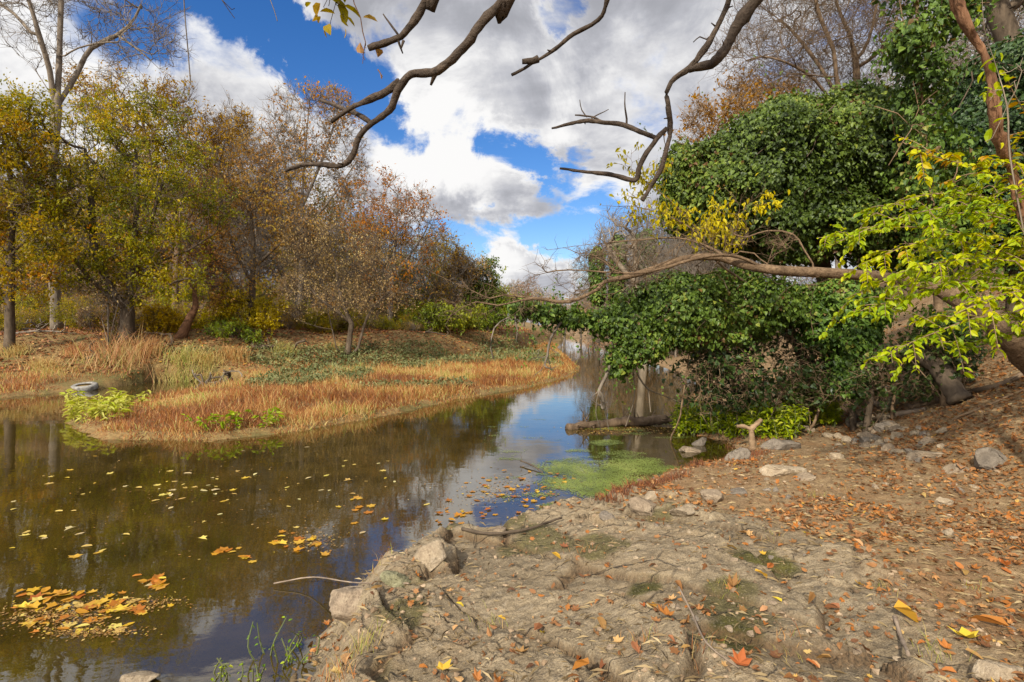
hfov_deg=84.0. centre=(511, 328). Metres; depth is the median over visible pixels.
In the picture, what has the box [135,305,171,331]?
thicket shrub
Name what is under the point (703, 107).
amber tree
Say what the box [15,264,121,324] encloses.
thicket shrub
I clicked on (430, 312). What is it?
shrub
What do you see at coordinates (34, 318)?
thicket shrub
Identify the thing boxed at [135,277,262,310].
thicket shrub
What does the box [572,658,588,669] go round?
fallen leaf
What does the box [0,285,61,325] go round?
thicket shrub
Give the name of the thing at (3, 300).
thicket shrub
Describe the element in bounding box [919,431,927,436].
rock
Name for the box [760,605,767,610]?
fallen leaf
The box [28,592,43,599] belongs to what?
floating leaf
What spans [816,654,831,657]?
fallen leaf
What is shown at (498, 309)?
dark green tree
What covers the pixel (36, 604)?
floating leaf
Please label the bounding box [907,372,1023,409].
fallen pole
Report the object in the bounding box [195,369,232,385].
fallen branch
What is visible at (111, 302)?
thicket shrub
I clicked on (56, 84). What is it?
tall tree
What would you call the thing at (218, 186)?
woodland tree
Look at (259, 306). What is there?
yellow shrub
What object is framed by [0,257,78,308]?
thicket shrub
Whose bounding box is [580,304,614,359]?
bare tree
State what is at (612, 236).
pale snag
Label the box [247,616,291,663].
water weed
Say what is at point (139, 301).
green shrub
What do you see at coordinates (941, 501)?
rock
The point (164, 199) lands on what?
olive tree
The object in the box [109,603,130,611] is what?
floating leaf
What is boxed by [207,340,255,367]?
dry grass clump
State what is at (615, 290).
tree
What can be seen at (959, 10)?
hanging vine
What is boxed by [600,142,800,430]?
yellow sapling
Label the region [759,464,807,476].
rock
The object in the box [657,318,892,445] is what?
tangled thicket
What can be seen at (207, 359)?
dry grass clump
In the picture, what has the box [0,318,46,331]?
fallen branch
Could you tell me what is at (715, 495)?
rock
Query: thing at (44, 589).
floating leaf
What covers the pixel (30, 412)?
water
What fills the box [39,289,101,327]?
thicket shrub
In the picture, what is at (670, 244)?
bare tree
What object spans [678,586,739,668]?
curved stem
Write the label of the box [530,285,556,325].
bare tree
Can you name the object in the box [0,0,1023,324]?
sky
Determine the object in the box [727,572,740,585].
fallen leaf
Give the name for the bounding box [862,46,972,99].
bare tree
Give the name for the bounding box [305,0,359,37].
leafy twig
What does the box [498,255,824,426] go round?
ivy bough tree
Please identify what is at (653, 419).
sunken log
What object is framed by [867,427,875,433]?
rock
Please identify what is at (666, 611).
fallen leaf
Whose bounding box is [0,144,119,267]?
woodland tree
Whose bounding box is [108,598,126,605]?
floating leaf
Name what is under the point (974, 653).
fallen leaf
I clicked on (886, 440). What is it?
rock
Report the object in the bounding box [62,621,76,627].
floating leaf
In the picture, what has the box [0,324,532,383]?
woodland litter
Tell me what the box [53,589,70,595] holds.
floating leaf
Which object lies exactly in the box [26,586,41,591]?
floating leaf
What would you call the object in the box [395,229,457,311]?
woodland tree
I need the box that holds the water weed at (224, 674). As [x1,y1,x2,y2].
[219,661,246,681]
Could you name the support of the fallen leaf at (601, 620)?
on the ground at (422, 456)
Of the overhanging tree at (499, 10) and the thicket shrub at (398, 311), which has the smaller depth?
the overhanging tree at (499, 10)
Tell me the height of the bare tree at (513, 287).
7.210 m
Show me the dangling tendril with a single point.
(360, 49)
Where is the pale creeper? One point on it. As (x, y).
(998, 92)
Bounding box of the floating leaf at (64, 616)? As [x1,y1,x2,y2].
[56,614,73,621]
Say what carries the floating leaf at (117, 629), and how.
on the water
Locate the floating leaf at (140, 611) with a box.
[133,609,145,614]
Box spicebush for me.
[817,77,1023,381]
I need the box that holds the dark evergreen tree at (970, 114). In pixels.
[905,28,1023,323]
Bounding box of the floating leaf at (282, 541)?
[275,539,286,543]
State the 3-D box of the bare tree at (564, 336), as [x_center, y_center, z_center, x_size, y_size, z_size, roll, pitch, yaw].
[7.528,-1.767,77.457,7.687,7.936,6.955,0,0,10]
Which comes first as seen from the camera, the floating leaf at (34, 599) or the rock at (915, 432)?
the floating leaf at (34, 599)
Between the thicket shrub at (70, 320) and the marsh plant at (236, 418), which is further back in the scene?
the thicket shrub at (70, 320)
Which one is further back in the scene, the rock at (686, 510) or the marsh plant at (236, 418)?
the marsh plant at (236, 418)
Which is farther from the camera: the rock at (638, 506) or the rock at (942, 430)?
the rock at (942, 430)
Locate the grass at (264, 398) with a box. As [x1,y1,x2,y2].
[0,329,580,446]
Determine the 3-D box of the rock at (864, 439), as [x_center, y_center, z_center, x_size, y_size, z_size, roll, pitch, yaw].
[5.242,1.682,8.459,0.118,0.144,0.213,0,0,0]
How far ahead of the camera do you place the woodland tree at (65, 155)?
50.73 m
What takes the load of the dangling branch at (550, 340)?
hanging from the ivy bough tree at (640, 327)
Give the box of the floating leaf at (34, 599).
[28,596,44,602]
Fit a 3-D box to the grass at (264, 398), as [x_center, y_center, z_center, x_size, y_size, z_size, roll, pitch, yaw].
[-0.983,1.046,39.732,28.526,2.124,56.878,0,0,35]
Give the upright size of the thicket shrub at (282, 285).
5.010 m
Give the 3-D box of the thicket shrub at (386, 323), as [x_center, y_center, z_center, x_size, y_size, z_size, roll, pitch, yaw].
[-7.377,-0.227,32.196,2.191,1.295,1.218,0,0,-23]
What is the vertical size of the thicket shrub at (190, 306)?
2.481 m
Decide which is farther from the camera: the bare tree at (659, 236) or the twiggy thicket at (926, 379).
the bare tree at (659, 236)
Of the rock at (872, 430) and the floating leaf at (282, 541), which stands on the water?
the floating leaf at (282, 541)
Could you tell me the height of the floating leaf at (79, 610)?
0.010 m
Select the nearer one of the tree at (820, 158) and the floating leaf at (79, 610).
the floating leaf at (79, 610)
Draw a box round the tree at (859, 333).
[793,278,900,431]
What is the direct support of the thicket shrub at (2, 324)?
on the ground at (422, 456)
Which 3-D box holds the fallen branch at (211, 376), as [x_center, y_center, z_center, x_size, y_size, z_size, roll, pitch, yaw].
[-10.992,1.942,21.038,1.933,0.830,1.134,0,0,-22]
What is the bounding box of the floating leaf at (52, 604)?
[44,602,61,609]
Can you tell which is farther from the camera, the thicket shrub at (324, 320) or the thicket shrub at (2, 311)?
the thicket shrub at (324, 320)
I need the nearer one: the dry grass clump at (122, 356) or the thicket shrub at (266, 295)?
the dry grass clump at (122, 356)
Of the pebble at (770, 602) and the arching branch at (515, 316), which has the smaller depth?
the pebble at (770, 602)
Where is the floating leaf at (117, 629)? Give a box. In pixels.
[112,626,124,633]
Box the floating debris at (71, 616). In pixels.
[0,425,674,641]
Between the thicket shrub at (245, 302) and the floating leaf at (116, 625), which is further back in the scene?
the thicket shrub at (245, 302)
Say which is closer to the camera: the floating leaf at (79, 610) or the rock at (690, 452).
the floating leaf at (79, 610)
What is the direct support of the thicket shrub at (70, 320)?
on the ground at (422, 456)
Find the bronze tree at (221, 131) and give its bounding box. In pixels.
[52,52,261,308]
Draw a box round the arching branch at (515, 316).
[490,314,527,358]
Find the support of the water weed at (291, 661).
in the water
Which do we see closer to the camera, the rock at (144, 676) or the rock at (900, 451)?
the rock at (144, 676)
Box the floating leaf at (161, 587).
[153,583,169,590]
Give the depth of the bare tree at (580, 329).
86.31 m
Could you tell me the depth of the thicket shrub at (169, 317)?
25.37 m
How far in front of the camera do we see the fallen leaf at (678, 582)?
3.34 m
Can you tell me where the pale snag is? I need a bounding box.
[591,201,651,365]
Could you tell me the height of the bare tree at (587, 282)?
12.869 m
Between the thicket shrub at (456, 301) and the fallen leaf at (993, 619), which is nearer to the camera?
the fallen leaf at (993, 619)
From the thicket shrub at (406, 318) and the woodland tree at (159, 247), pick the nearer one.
the thicket shrub at (406, 318)
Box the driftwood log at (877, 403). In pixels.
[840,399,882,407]
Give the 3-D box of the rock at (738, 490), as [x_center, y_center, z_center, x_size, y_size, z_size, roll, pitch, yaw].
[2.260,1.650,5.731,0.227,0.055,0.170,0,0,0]
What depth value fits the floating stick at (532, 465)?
8.02 m
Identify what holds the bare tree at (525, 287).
on the ground at (422, 456)
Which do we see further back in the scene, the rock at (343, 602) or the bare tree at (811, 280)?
the bare tree at (811, 280)
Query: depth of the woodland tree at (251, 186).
54.75 m
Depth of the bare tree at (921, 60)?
24.88 m
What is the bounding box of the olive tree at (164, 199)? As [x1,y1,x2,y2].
[0,72,247,345]
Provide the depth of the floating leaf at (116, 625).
3.82 m
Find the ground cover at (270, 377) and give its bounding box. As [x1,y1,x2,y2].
[97,334,563,388]
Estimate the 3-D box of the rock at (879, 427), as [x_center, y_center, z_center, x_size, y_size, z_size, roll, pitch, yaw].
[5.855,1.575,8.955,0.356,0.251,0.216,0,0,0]
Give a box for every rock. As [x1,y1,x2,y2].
[119,670,160,681]
[329,585,380,622]
[380,570,410,587]
[413,539,446,571]
[487,526,505,534]
[599,510,615,520]
[627,496,655,515]
[644,491,658,499]
[669,503,698,516]
[678,446,701,457]
[690,437,706,448]
[699,489,723,502]
[725,447,750,459]
[730,487,747,494]
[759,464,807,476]
[760,438,800,449]
[794,471,815,480]
[801,425,814,431]
[822,432,833,437]
[829,452,844,459]
[833,433,842,438]
[841,436,851,442]
[845,417,858,426]
[859,431,873,438]
[859,441,870,446]
[860,437,869,442]
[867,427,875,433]
[868,434,881,440]
[872,415,886,422]
[873,420,893,431]
[874,439,884,444]
[881,397,899,412]
[881,443,894,451]
[883,438,891,442]
[888,425,899,431]
[888,448,906,454]
[890,432,903,439]
[905,450,943,460]
[909,430,918,435]
[918,436,936,443]
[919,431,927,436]
[933,497,953,505]
[936,427,947,432]
[936,443,948,447]
[942,463,969,473]
[942,528,953,537]
[971,659,1023,681]
[974,447,1006,470]
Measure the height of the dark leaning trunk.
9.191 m
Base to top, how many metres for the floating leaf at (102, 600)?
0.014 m
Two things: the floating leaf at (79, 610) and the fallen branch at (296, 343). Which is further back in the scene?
the fallen branch at (296, 343)
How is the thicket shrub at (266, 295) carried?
on the ground at (422, 456)
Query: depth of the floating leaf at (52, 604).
4.09 m
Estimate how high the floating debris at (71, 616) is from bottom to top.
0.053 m
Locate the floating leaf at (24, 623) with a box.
[20,619,37,625]
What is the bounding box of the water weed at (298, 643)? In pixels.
[287,631,305,654]
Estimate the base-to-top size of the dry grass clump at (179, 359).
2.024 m
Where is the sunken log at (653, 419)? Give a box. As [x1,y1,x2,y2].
[565,407,679,433]
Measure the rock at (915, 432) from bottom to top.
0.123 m
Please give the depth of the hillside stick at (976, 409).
7.30 m
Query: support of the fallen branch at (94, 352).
on the ground at (422, 456)
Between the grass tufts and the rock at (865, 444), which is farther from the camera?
the rock at (865, 444)
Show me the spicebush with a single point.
(914, 272)
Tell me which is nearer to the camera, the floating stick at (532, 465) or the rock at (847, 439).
the floating stick at (532, 465)
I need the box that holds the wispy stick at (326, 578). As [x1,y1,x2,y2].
[274,576,408,583]
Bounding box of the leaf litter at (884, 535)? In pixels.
[292,289,1023,681]
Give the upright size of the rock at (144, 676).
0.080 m
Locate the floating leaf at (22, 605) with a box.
[13,601,29,607]
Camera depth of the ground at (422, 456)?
5.28 m
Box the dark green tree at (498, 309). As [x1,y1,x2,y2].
[452,251,512,334]
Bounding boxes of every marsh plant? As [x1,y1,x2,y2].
[182,410,242,431]
[245,407,286,427]
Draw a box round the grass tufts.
[321,482,996,681]
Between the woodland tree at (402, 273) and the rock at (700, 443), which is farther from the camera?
the woodland tree at (402, 273)
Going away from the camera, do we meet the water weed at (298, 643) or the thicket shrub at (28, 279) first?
the water weed at (298, 643)
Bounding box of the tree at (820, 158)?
[639,55,994,404]
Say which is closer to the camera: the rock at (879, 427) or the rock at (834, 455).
the rock at (834, 455)
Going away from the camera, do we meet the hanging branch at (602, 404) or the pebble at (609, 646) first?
the pebble at (609, 646)
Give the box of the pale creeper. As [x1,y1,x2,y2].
[975,0,1023,233]
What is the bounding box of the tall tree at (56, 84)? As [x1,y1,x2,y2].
[0,0,195,329]
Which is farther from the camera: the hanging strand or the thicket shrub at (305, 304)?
the thicket shrub at (305, 304)
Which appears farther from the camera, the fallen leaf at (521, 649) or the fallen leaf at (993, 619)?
the fallen leaf at (993, 619)
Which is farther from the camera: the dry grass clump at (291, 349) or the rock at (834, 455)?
the dry grass clump at (291, 349)
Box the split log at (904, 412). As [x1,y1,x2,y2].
[894,407,926,416]
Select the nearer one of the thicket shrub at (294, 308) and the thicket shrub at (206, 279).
the thicket shrub at (294, 308)
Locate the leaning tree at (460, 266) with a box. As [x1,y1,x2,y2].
[404,225,495,306]
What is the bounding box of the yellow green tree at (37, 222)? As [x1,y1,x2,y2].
[0,93,98,353]
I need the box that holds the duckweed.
[485,419,734,509]
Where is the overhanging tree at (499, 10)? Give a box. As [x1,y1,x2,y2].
[284,0,762,201]
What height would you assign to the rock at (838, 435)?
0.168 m
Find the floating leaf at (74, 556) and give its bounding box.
[68,554,82,557]
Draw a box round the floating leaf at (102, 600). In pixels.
[93,597,108,604]
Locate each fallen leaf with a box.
[330,666,340,672]
[340,652,352,663]
[435,659,452,669]
[512,645,527,651]
[534,623,542,629]
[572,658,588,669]
[597,616,605,628]
[613,635,624,641]
[631,640,639,652]
[657,603,673,615]
[675,580,682,590]
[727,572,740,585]
[729,647,751,665]
[739,604,747,611]
[754,626,760,633]
[755,569,767,577]
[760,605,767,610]
[767,563,773,567]
[806,658,818,667]
[808,591,815,603]
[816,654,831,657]
[824,603,839,607]
[894,600,918,622]
[948,626,980,637]
[965,648,982,658]
[970,614,1008,625]
[997,558,1011,565]
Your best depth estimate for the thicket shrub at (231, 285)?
40.10 m
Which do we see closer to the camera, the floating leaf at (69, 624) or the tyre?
the floating leaf at (69, 624)
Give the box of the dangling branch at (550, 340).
[531,321,561,377]
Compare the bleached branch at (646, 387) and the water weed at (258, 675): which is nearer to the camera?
the water weed at (258, 675)
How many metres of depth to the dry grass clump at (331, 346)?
26.26 m
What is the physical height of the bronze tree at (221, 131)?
16.039 m
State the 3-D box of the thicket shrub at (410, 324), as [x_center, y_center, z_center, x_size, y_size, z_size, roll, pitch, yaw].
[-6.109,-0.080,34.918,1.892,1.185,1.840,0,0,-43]
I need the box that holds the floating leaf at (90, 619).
[83,616,97,623]
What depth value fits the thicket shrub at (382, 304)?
39.12 m
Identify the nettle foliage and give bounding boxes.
[665,394,845,439]
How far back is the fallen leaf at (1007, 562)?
3.54 m
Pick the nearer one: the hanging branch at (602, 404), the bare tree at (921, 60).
the hanging branch at (602, 404)
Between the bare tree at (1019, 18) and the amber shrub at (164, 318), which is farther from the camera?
the amber shrub at (164, 318)
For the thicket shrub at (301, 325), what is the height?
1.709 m
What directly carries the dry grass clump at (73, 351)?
on the ground at (422, 456)
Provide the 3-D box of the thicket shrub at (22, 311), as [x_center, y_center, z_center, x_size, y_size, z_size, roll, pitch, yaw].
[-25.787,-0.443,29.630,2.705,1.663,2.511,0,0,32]
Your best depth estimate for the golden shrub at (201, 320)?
29.44 m
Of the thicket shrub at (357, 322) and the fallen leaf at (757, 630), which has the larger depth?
the thicket shrub at (357, 322)
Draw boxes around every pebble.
[606,644,615,649]
[675,604,681,610]
[724,625,732,632]
[747,630,753,636]
[766,600,776,604]
[853,648,861,654]
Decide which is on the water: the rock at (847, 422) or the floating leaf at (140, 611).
the floating leaf at (140, 611)
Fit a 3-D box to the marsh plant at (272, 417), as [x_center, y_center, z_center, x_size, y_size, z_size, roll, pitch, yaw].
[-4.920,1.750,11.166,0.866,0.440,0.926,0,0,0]
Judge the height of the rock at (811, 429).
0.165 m
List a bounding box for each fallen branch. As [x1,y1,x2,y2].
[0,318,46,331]
[16,321,77,333]
[76,341,130,358]
[135,331,173,347]
[192,370,242,382]
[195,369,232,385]
[252,338,308,352]
[400,329,454,342]
[461,516,561,544]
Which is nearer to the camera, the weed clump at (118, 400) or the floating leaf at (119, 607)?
the floating leaf at (119, 607)
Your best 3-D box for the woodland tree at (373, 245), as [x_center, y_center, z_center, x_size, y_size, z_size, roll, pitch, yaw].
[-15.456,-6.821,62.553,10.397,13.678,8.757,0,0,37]
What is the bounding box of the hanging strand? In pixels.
[183,0,190,83]
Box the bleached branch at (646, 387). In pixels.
[625,367,680,425]
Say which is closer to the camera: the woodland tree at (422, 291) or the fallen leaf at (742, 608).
the fallen leaf at (742, 608)
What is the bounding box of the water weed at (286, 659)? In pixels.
[271,638,293,674]
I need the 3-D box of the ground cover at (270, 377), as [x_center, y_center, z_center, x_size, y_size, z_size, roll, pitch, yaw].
[-0.265,1.163,37.176,14.806,1.731,43.864,0,0,25]
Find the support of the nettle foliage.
on the ground at (422, 456)
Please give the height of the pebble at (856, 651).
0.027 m
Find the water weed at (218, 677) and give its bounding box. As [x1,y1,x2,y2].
[210,658,232,681]
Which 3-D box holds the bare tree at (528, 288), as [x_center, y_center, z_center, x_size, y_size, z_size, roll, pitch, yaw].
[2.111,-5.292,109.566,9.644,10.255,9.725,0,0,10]
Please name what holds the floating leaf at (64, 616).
on the water
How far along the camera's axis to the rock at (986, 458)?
5.94 m
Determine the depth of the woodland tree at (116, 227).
51.74 m
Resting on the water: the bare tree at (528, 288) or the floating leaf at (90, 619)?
the floating leaf at (90, 619)
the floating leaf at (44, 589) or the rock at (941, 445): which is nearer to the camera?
the floating leaf at (44, 589)
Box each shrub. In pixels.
[0,256,70,325]
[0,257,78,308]
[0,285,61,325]
[0,304,29,326]
[0,307,26,330]
[2,308,39,320]
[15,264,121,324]
[15,308,49,327]
[35,293,112,331]
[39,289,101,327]
[44,291,136,327]
[58,264,145,345]
[67,305,119,331]
[78,243,175,338]
[85,284,156,317]
[117,316,156,333]
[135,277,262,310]
[135,299,202,323]
[135,302,183,334]
[135,304,195,332]
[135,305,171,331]
[146,259,244,302]
[171,299,216,328]
[174,299,217,320]
[199,271,270,301]
[199,284,289,317]
[199,313,272,347]
[202,309,260,329]
[207,277,289,339]
[241,298,306,327]
[242,273,305,304]
[265,303,308,328]
[266,269,358,313]
[272,301,306,326]
[287,299,312,327]
[293,306,344,331]
[303,304,341,333]
[310,301,356,331]
[325,305,377,330]
[332,281,380,326]
[355,285,421,318]
[355,311,385,329]
[366,314,398,330]
[368,293,426,328]
[392,309,421,330]
[396,319,423,330]
[398,298,489,335]
[411,280,460,309]
[413,299,454,321]
[433,279,475,307]
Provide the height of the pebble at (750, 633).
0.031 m
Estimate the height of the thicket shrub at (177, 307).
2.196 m
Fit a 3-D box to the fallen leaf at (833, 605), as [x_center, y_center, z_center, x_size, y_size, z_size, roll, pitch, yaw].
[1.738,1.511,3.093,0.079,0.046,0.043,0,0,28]
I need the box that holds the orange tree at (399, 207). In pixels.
[326,162,452,329]
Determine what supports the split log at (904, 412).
on the ground at (422, 456)
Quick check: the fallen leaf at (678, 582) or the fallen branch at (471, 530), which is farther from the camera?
the fallen branch at (471, 530)
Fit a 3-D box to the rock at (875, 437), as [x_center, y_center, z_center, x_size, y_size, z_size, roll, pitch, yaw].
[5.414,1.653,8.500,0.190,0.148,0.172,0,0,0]
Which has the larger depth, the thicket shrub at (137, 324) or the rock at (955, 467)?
the thicket shrub at (137, 324)
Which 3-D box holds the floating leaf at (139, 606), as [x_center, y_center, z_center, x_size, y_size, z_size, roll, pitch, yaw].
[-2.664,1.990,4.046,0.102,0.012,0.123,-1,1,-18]
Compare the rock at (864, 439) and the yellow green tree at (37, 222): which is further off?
the yellow green tree at (37, 222)
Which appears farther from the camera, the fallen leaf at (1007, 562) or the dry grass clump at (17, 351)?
the dry grass clump at (17, 351)
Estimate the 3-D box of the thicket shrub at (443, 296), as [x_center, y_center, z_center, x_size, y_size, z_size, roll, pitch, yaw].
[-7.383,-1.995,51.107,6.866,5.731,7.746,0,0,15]
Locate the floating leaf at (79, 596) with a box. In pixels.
[71,593,85,598]
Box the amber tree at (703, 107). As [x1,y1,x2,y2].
[664,61,823,367]
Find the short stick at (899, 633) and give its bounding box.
[892,615,909,655]
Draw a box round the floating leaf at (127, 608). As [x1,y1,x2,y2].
[122,605,136,609]
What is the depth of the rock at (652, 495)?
5.66 m
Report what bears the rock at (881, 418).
on the ground at (422, 456)
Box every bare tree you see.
[492,277,522,324]
[507,282,530,325]
[510,275,544,326]
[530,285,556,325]
[545,290,589,342]
[558,290,594,340]
[567,226,635,342]
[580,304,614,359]
[585,196,686,303]
[586,287,609,311]
[608,199,722,354]
[628,212,694,271]
[655,221,733,273]
[669,236,802,357]
[701,0,940,267]
[776,261,834,287]
[782,87,841,280]
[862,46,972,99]
[867,11,972,113]
[923,6,1023,269]
[928,0,1023,114]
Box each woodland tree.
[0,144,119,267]
[0,147,120,274]
[32,103,171,283]
[65,134,206,291]
[67,128,187,274]
[97,96,264,304]
[102,135,218,287]
[167,146,254,276]
[170,101,273,283]
[188,95,294,291]
[195,90,334,287]
[238,175,326,300]
[257,168,349,286]
[267,169,374,310]
[295,186,360,296]
[306,173,393,284]
[341,211,408,278]
[343,219,420,314]
[375,200,430,302]
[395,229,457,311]
[412,230,474,302]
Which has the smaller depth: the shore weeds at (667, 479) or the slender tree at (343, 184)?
the shore weeds at (667, 479)
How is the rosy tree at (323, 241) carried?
on the ground at (422, 456)
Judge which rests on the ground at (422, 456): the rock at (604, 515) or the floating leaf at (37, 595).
the rock at (604, 515)
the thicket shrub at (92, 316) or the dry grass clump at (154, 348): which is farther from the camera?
the thicket shrub at (92, 316)
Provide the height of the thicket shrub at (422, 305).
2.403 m
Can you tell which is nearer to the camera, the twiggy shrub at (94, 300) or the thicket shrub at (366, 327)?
the twiggy shrub at (94, 300)
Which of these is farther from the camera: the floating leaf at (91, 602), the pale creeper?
the pale creeper
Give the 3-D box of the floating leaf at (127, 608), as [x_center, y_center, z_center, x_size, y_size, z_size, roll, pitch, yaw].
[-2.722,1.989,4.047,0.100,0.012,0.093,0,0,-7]
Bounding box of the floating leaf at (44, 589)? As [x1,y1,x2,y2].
[41,586,50,591]
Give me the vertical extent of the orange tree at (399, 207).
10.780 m
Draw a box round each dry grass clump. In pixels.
[0,338,36,359]
[16,325,173,383]
[18,353,70,371]
[54,340,96,359]
[100,329,173,361]
[150,337,214,382]
[188,345,228,381]
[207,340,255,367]
[262,337,301,355]
[319,337,345,351]
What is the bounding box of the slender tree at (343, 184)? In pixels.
[249,76,372,326]
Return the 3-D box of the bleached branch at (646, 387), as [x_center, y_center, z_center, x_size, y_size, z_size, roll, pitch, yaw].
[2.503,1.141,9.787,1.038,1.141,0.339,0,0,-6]
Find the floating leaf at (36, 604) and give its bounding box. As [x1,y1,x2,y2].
[25,600,40,607]
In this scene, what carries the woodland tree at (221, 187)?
on the ground at (422, 456)
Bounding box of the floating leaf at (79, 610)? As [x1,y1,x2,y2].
[75,608,88,613]
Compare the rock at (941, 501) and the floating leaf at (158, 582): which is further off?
the rock at (941, 501)
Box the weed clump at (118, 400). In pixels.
[60,387,151,422]
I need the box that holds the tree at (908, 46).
[849,0,1017,406]
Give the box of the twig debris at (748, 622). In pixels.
[298,342,1023,681]
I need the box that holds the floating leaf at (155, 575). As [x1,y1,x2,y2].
[152,572,164,578]
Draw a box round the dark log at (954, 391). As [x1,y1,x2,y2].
[860,343,972,431]
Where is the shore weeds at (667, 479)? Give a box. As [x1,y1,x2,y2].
[593,434,773,502]
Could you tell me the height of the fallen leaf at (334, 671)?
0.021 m
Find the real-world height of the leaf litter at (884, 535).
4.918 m
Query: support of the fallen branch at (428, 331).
on the ground at (422, 456)
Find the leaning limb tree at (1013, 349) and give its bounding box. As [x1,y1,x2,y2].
[429,219,1023,374]
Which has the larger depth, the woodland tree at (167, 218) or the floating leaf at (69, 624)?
the woodland tree at (167, 218)
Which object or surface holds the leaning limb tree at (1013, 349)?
on the ground at (422, 456)
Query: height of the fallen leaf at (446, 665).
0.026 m
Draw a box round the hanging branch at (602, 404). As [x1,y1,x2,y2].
[586,365,615,435]
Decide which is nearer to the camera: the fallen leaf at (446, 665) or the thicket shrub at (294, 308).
the fallen leaf at (446, 665)
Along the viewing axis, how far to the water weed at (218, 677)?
3.21 m
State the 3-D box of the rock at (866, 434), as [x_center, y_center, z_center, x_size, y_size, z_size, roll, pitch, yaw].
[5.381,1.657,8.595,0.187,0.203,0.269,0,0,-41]
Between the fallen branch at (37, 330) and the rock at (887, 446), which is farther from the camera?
the fallen branch at (37, 330)
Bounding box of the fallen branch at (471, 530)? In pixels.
[461,516,561,544]
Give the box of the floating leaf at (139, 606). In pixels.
[129,603,145,611]
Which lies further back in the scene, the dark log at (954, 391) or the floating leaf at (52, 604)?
the dark log at (954, 391)
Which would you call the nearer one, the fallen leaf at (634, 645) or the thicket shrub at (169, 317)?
the fallen leaf at (634, 645)
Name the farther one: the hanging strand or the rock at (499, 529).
the hanging strand
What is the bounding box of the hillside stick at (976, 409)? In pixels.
[952,389,1022,419]
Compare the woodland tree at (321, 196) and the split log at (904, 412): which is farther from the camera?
the woodland tree at (321, 196)
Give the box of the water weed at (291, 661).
[287,635,319,667]
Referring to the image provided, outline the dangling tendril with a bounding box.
[353,0,382,78]
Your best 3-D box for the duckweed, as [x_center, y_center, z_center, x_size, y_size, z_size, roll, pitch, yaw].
[1.636,1.994,8.902,4.315,0.001,7.223,0,0,0]
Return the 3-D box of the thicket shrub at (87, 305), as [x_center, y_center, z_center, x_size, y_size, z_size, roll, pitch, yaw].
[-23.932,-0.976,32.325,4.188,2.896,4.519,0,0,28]
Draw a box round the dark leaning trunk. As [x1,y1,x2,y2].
[925,0,1023,80]
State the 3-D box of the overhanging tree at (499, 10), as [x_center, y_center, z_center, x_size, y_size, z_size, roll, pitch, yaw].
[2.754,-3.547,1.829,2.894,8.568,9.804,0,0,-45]
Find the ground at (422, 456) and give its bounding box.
[0,260,1023,681]
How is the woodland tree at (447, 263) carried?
on the ground at (422, 456)
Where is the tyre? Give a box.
[70,382,98,390]
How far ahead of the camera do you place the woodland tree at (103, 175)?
55.62 m
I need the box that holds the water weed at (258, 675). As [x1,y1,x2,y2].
[249,664,265,681]
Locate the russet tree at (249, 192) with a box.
[160,126,328,330]
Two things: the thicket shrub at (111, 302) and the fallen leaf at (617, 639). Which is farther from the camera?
the thicket shrub at (111, 302)
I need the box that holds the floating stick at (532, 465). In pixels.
[520,452,548,475]
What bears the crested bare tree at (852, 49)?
on the ground at (422, 456)
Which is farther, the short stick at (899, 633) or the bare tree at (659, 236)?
the bare tree at (659, 236)
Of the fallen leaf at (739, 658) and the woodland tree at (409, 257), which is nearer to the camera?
the fallen leaf at (739, 658)
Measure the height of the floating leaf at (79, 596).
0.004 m
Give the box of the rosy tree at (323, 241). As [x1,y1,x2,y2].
[265,201,422,354]
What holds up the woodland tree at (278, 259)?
on the ground at (422, 456)
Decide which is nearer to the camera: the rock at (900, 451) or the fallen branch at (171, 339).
the rock at (900, 451)
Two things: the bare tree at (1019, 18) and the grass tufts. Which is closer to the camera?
the grass tufts
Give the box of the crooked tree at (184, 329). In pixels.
[158,216,235,338]
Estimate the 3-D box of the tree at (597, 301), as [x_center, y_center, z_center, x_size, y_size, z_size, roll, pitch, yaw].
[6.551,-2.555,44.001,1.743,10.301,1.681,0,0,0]
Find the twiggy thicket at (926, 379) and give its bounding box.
[833,309,998,431]
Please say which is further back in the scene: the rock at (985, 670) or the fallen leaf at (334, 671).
the fallen leaf at (334, 671)
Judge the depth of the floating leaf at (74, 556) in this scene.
4.97 m
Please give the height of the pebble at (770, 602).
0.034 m
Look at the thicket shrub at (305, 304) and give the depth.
31.68 m
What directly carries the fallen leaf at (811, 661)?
on the ground at (422, 456)
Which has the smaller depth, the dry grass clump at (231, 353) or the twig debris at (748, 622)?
the twig debris at (748, 622)
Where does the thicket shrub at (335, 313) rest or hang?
on the ground at (422, 456)
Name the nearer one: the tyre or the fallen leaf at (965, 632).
the fallen leaf at (965, 632)
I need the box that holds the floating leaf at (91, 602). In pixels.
[83,599,100,606]
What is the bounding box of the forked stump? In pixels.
[736,418,762,450]
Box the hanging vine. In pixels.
[949,0,1023,234]
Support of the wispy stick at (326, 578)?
on the ground at (422, 456)
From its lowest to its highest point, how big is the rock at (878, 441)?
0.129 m
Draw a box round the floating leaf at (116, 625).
[107,623,121,629]
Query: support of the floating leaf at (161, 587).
on the water
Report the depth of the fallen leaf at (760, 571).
3.29 m
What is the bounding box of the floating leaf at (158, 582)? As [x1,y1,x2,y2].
[155,579,165,585]
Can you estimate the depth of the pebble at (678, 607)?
3.08 m
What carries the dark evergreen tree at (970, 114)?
on the ground at (422, 456)
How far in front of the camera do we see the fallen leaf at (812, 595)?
3.05 m

